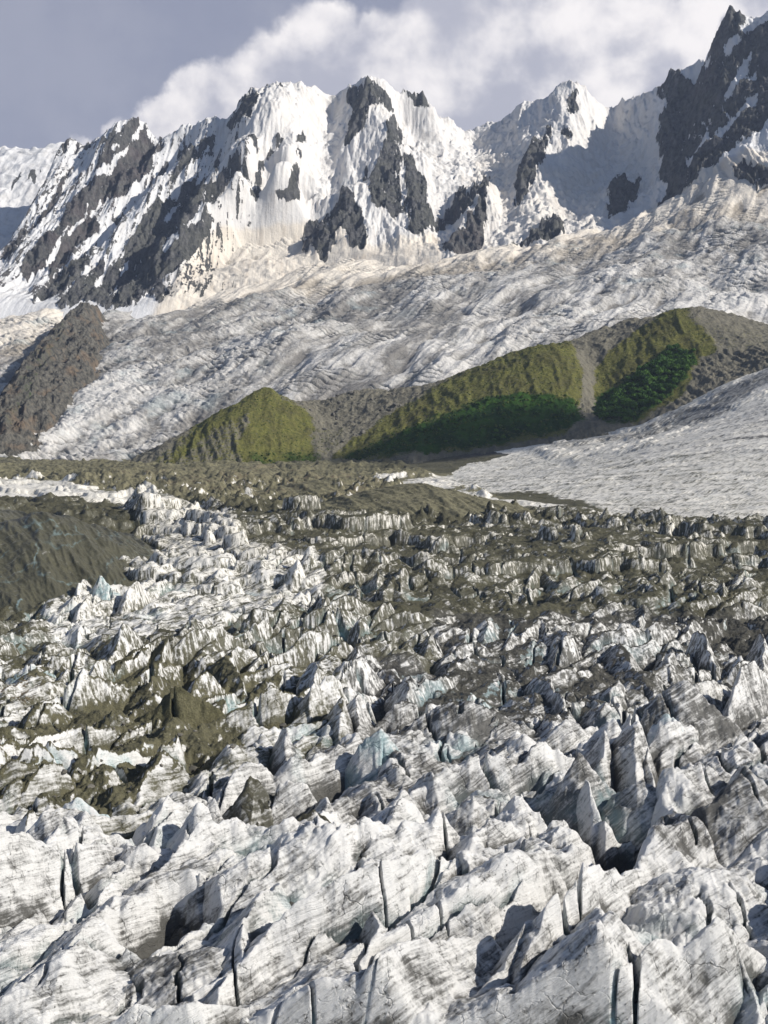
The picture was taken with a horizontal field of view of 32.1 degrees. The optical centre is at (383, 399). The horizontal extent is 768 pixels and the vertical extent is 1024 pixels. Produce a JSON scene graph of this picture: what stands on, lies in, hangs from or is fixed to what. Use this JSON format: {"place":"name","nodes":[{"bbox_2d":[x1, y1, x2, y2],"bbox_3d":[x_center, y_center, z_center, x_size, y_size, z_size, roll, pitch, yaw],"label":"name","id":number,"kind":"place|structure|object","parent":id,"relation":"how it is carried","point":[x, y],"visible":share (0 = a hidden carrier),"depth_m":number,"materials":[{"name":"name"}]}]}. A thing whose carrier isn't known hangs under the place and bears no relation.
{"place":"outdoors","nodes":[
{"label":"outdoors","id":0,"kind":"place"},
{"bbox_2d":[0,142,64,249],"bbox_3d":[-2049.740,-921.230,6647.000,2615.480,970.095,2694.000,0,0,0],"label":"snow hill","id":1,"kind":"structure","parent":0,"point":[23,173],"depth_m":6722.75,"materials":[{"name":"white snow"}]},
{"bbox_2d":[0,302,109,456],"bbox_3d":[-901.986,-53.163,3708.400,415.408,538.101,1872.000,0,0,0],"label":"rock hill","id":2,"kind":"structure","parent":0,"point":[54,372],"depth_m":3387.89,"materials":[{"name":"grey stone"}]},
{"bbox_2d":[0,368,767,1023],"bbox_3d":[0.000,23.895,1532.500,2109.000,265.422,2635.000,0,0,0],"label":"glacier","id":3,"kind":"object","parent":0,"point":[558,600],"visible":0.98,"depth_m":529.01,"materials":[{"name":"white ice"}]},
{"bbox_2d":[15,810,38,832],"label":"serac","id":4,"kind":"object","parent":3,"relation":"on","point":[28,820],"visible":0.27,"depth_m":375.11,"materials":[{"name":"white ice"}]},
{"bbox_2d":[3,663,57,684],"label":"serac","id":5,"kind":"object","parent":3,"relation":"on","point":[16,676],"visible":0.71,"depth_m":600.79,"materials":[{"name":"white ice"}]},
{"bbox_2d":[42,939,59,959],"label":"serac","id":6,"kind":"object","parent":3,"relation":"on","point":[49,951],"visible":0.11,"depth_m":302.58,"materials":[{"name":"grey ice"}]},
{"bbox_2d":[62,797,109,816],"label":"serac","id":7,"kind":"object","parent":3,"relation":"on","point":[78,803],"visible":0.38,"depth_m":403.58,"materials":[{"name":"white ice"}]},
{"bbox_2d":[89,575,120,599],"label":"serac","id":8,"kind":"object","parent":3,"relation":"on","point":[102,589],"visible":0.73,"depth_m":843.36,"materials":[{"name":"white ice"}]},
{"bbox_2d":[121,843,166,876],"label":"serac","id":9,"kind":"object","parent":3,"relation":"on","point":[144,859],"visible":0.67,"depth_m":356.04,"materials":[{"name":"white ice"}]},
{"bbox_2d":[121,945,228,1013],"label":"serac","id":10,"kind":"object","parent":3,"relation":"on","point":[175,978],"visible":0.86,"depth_m":293.10,"materials":[{"name":"white ice"}]},
{"bbox_2d":[134,686,224,729],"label":"serac","id":11,"kind":"object","parent":3,"relation":"on","point":[192,710],"visible":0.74,"depth_m":525.48,"materials":[{"name":"brown soil"}]},
{"bbox_2d":[166,873,206,946],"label":"serac","id":12,"kind":"object","parent":3,"relation":"on","point":[191,919],"visible":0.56,"depth_m":336.56,"materials":[{"name":"grey ice"}]},
{"bbox_2d":[166,802,213,850],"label":"serac","id":13,"kind":"object","parent":3,"relation":"on","point":[198,813],"visible":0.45,"depth_m":378.77,"materials":[{"name":"white ice"}]},
{"bbox_2d":[189,766,197,771],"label":"boulder","id":14,"kind":"object","parent":3,"relation":"on","point":[192,768],"visible":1,"depth_m":471.38,"materials":[{"name":"grey stone"}]},
{"bbox_2d":[223,776,274,827],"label":"serac","id":15,"kind":"object","parent":3,"relation":"on","point":[250,806],"visible":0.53,"depth_m":408.86,"materials":[{"name":"grey ice"}]},
{"bbox_2d":[279,723,286,728],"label":"boulder","id":16,"kind":"object","parent":3,"relation":"on","point":[282,725],"visible":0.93,"depth_m":513.42,"materials":[{"name":"grey stone"}]},
{"bbox_2d":[296,809,330,822],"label":"serac","id":17,"kind":"object","parent":3,"relation":"on","point":[311,815],"visible":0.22,"depth_m":386.12,"materials":[{"name":"grey ice"}]},
{"bbox_2d":[344,728,400,789],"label":"serac","id":18,"kind":"object","parent":3,"relation":"on","point":[369,757],"visible":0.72,"depth_m":464.10,"materials":[{"name":"ice"}]},
{"bbox_2d":[408,771,458,815],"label":"serac","id":19,"kind":"object","parent":3,"relation":"on","point":[441,795],"visible":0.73,"depth_m":420.90,"materials":[{"name":"white ice"}]},
{"bbox_2d":[399,700,521,746],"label":"serac","id":20,"kind":"object","parent":3,"relation":"on","point":[472,719],"visible":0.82,"depth_m":511.12,"materials":[{"name":"white ice"}]},
{"bbox_2d":[455,850,488,874],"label":"serac","id":21,"kind":"object","parent":3,"relation":"on","point":[469,861],"visible":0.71,"depth_m":336.12,"materials":[{"name":"white ice"}]},
{"bbox_2d":[449,796,495,835],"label":"serac","id":22,"kind":"object","parent":3,"relation":"on","point":[471,815],"visible":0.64,"depth_m":394.65,"materials":[{"name":"white ice"}]},
{"bbox_2d":[497,734,535,754],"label":"serac","id":23,"kind":"object","parent":3,"relation":"on","point":[524,742],"visible":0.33,"depth_m":469.24,"materials":[{"name":"white ice"}]},
{"bbox_2d":[502,795,550,835],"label":"serac","id":24,"kind":"object","parent":3,"relation":"on","point":[519,802],"visible":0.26,"depth_m":395.39,"materials":[{"name":"white ice"}]},
{"bbox_2d":[521,839,540,850],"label":"serac","id":25,"kind":"object","parent":3,"relation":"on","point":[526,844],"visible":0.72,"depth_m":360.44,"materials":[{"name":"white ice"}]},
{"bbox_2d":[541,752,615,832],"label":"serac","id":26,"kind":"object","parent":3,"relation":"on","point":[561,805],"visible":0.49,"depth_m":417.12,"materials":[{"name":"grey ice"}]},
{"bbox_2d":[567,718,621,757],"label":"serac","id":27,"kind":"object","parent":3,"relation":"on","point":[612,729],"visible":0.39,"depth_m":476.61,"materials":[{"name":"white ice"}]},
{"bbox_2d":[600,780,656,867],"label":"serac","id":28,"kind":"object","parent":3,"relation":"on","point":[626,815],"visible":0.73,"depth_m":408.43,"materials":[{"name":"grey ice"}]},
{"bbox_2d":[646,713,683,746],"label":"serac","id":29,"kind":"object","parent":3,"relation":"on","point":[663,720],"visible":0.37,"depth_m":491.07,"materials":[{"name":"white ice"}]},
{"bbox_2d":[637,680,747,753],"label":"serac","id":30,"kind":"object","parent":3,"relation":"on","point":[684,703],"visible":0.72,"depth_m":505.98,"materials":[{"name":"white ice"}]},
{"bbox_2d":[623,867,767,943],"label":"serac","id":31,"kind":"object","parent":3,"relation":"on","point":[692,902],"visible":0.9,"depth_m":319.54,"materials":[{"name":"white ice"}]},
{"bbox_2d":[683,766,767,867],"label":"serac","id":32,"kind":"object","parent":3,"relation":"on","point":[733,816],"visible":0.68,"depth_m":371.64,"materials":[{"name":"white ice"}]},
{"bbox_2d":[0,5,767,318],"bbox_3d":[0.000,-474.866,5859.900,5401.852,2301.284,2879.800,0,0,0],"label":"mountains","id":33,"kind":"structure","parent":0,"point":[136,217],"depth_m":5467.81,"materials":[{"name":"white snow"}]},
{"bbox_2d":[0,171,767,460],"bbox_3d":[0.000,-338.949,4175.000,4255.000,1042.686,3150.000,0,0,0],"label":"glacier","id":34,"kind":"object","parent":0,"point":[319,331],"visible":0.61,"depth_m":3695.39,"materials":[{"name":"white ice"}]},
{"bbox_2d":[0,0,767,148],"label":"sky","id":35,"kind":"structure","parent":0,"point":[74,69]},
{"bbox_2d":[127,306,767,464],"bbox_3d":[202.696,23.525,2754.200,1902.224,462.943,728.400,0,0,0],"label":"moraine hill","id":36,"kind":"structure","parent":0,"point":[738,349],"depth_m":2655.55,"materials":[{"name":"green plant"}]},
{"bbox_2d":[162,308,713,463],"bbox_3d":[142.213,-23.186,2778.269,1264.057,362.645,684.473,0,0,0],"label":"shrubs","id":37,"kind":"object","parent":36,"relation":"on","point":[436,433],"visible":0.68,"depth_m":2564.49,"materials":[{"name":"green plant"}]},
{"bbox_2d":[594,406,605,411],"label":"shrub","id":38,"kind":"object","parent":36,"relation":"on","point":[599,408],"visible":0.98,"depth_m":2543.49,"materials":[{"name":"green plant"}]},
{"bbox_2d":[598,412,610,418],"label":"shrub","id":39,"kind":"object","parent":36,"relation":"on","point":[601,415],"visible":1,"depth_m":2498.01,"materials":[{"name":"green plant"}]},
{"bbox_2d":[598,400,612,407],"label":"shrub","id":40,"kind":"object","parent":36,"relation":"on","point":[604,403],"visible":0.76,"depth_m":2571.86,"materials":[{"name":"green plant"}]},
{"bbox_2d":[613,387,625,393],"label":"shrub","id":41,"kind":"object","parent":36,"relation":"on","point":[620,390],"visible":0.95,"depth_m":2596.85,"materials":[{"name":"green plant"}]},
{"bbox_2d":[621,416,630,421],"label":"shrub","id":42,"kind":"object","parent":36,"relation":"on","point":[624,418],"visible":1,"depth_m":2483.08,"materials":[{"name":"green plant"}]},
{"bbox_2d":[633,393,645,399],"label":"shrub","id":43,"kind":"object","parent":36,"relation":"on","point":[639,396],"visible":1,"depth_m":2541.69,"materials":[{"name":"green plant"}]},
{"bbox_2d":[638,401,646,405],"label":"shrub","id":44,"kind":"object","parent":36,"relation":"on","point":[642,403],"visible":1,"depth_m":2518.07,"materials":[{"name":"green plant"}]},
{"bbox_2d":[636,369,649,375],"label":"shrub","id":45,"kind":"object","parent":36,"relation":"on","point":[642,372],"visible":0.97,"depth_m":2608.49,"materials":[{"name":"green plant"}]},
{"bbox_2d":[642,377,651,384],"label":"shrub","id":46,"kind":"object","parent":36,"relation":"on","point":[648,380],"visible":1,"depth_m":2582.27,"materials":[{"name":"green plant"}]},
{"bbox_2d":[641,364,653,368],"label":"shrub","id":47,"kind":"object","parent":36,"relation":"on","point":[645,366],"visible":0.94,"depth_m":2661.96,"materials":[{"name":"green plant"}]},
{"bbox_2d":[648,375,658,381],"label":"shrub","id":48,"kind":"object","parent":36,"relation":"on","point":[654,378],"visible":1,"depth_m":2591.41,"materials":[{"name":"green plant"}]},
{"bbox_2d":[651,359,662,366],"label":"shrub","id":49,"kind":"object","parent":36,"relation":"on","point":[656,362],"visible":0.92,"depth_m":2641.14,"materials":[{"name":"green plant"}]},
{"bbox_2d":[655,369,663,374],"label":"shrub","id":50,"kind":"object","parent":36,"relation":"on","point":[659,372],"visible":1,"depth_m":2602.86,"materials":[{"name":"green plant"}]},
{"bbox_2d":[654,364,666,370],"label":"shrub","id":51,"kind":"object","parent":36,"relation":"on","point":[659,367],"visible":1,"depth_m":2616.11,"materials":[{"name":"green plant"}]},
{"bbox_2d":[655,355,665,360],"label":"shrub","id":52,"kind":"object","parent":36,"relation":"on","point":[659,357],"visible":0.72,"depth_m":2672.19,"materials":[{"name":"green plant"}]},
{"bbox_2d":[658,388,667,391],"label":"shrub","id":53,"kind":"object","parent":36,"relation":"on","point":[663,389],"visible":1,"depth_m":2556.64,"materials":[{"name":"green plant"}]},
{"bbox_2d":[660,361,672,368],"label":"shrub","id":54,"kind":"object","parent":36,"relation":"on","point":[668,365],"visible":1,"depth_m":2624.34,"materials":[{"name":"green plant"}]},
{"bbox_2d":[661,350,671,355],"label":"shrub","id":55,"kind":"object","parent":36,"relation":"on","point":[663,352],"visible":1,"depth_m":2704.13,"materials":[{"name":"green plant"}]},
{"bbox_2d":[662,359,675,364],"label":"shrub","id":56,"kind":"object","parent":36,"relation":"on","point":[665,361],"visible":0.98,"depth_m":2632.53,"materials":[{"name":"green plant"}]},
{"bbox_2d":[664,383,676,389],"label":"shrub","id":57,"kind":"object","parent":36,"relation":"on","point":[669,386],"visible":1,"depth_m":2558.12,"materials":[{"name":"green plant"}]},
{"bbox_2d":[666,344,677,349],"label":"shrub","id":58,"kind":"object","parent":36,"relation":"on","point":[669,347],"visible":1,"depth_m":2715.91,"materials":[{"name":"green plant"}]},
{"bbox_2d":[672,363,681,369],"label":"shrub","id":59,"kind":"object","parent":36,"relation":"on","point":[677,366],"visible":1,"depth_m":2614.14,"materials":[{"name":"green plant"}]},
{"bbox_2d":[671,373,683,377],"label":"shrub","id":60,"kind":"object","parent":36,"relation":"on","point":[676,374],"visible":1,"depth_m":2584.21,"materials":[{"name":"green plant"}]},
{"bbox_2d":[675,370,686,374],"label":"shrub","id":61,"kind":"object","parent":36,"relation":"on","point":[682,372],"visible":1,"depth_m":2587.52,"materials":[{"name":"green plant"}]},
{"bbox_2d":[676,358,689,364],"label":"shrub","id":62,"kind":"object","parent":36,"relation":"on","point":[682,361],"visible":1,"depth_m":2623.50,"materials":[{"name":"green plant"}]},
{"bbox_2d":[679,353,689,358],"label":"shrub","id":63,"kind":"object","parent":36,"relation":"on","point":[686,355],"visible":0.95,"depth_m":2655.12,"materials":[{"name":"green plant"}]},
{"bbox_2d":[687,359,696,365],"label":"shrub","id":64,"kind":"object","parent":36,"relation":"on","point":[693,361],"visible":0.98,"depth_m":2623.92,"materials":[{"name":"green plant"}]}
]}

